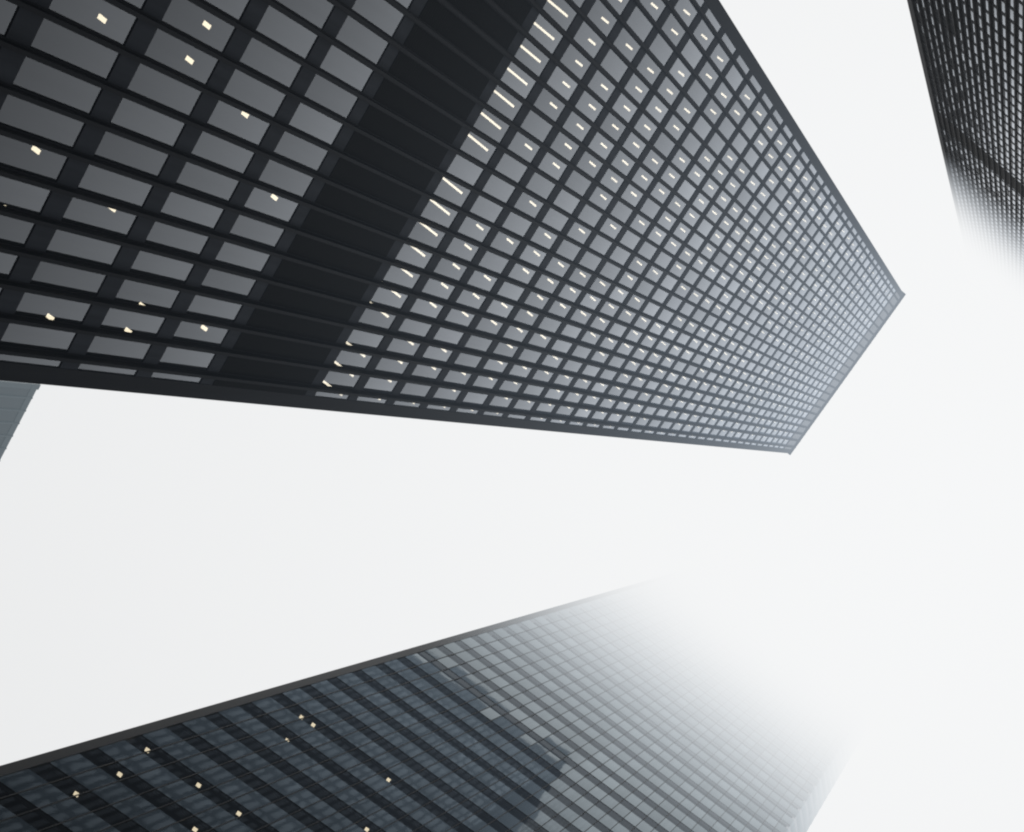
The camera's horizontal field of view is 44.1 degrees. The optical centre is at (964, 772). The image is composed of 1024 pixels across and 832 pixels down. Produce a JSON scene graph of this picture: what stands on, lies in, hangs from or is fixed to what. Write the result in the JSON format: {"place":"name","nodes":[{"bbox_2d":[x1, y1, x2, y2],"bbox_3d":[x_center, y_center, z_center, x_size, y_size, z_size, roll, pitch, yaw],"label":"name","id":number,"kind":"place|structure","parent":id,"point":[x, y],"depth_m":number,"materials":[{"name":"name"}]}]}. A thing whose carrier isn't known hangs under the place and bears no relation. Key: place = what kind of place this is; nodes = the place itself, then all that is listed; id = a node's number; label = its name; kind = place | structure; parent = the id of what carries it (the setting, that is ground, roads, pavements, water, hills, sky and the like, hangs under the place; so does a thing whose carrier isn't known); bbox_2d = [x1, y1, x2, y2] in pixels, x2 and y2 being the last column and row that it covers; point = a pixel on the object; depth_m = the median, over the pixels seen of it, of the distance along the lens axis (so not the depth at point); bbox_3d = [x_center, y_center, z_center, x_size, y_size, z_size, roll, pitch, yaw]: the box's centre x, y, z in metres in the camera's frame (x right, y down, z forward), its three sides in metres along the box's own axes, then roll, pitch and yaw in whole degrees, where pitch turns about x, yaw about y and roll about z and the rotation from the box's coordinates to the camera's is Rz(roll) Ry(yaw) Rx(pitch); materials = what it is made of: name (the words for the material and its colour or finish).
{"place":"outdoors","nodes":[
{"label":"outdoors","id":0,"kind":"place"},
{"bbox_2d":[0,380,40,460],"bbox_3d":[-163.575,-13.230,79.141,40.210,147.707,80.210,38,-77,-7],"label":"tower","id":1,"kind":"structure","parent":0,"point":[16,398],"depth_m":142.61,"materials":[{"name":"grey glass"}]},
{"bbox_2d":[0,553,894,831],"bbox_3d":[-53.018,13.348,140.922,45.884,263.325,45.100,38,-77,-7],"label":"tower","id":2,"kind":"structure","parent":0,"point":[742,692],"depth_m":120.66,"materials":[{"name":"grey glass"}]},
{"bbox_2d":[0,0,905,454],"bbox_3d":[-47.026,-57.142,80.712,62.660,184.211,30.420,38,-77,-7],"label":"tower","id":3,"kind":"structure","parent":0,"point":[626,218],"depth_m":54.16,"materials":[{"name":"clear glass"}]},
{"bbox_2d":[0,0,1023,831],"label":"sky","id":4,"kind":"structure","parent":0,"point":[162,557],"materials":[{"name":"white"}]},
{"bbox_2d":[907,0,1023,320],"bbox_3d":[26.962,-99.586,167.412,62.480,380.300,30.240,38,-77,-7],"label":"tower","id":5,"kind":"structure","parent":0,"point":[971,52],"depth_m":174.55,"materials":[{"name":"black glass"}]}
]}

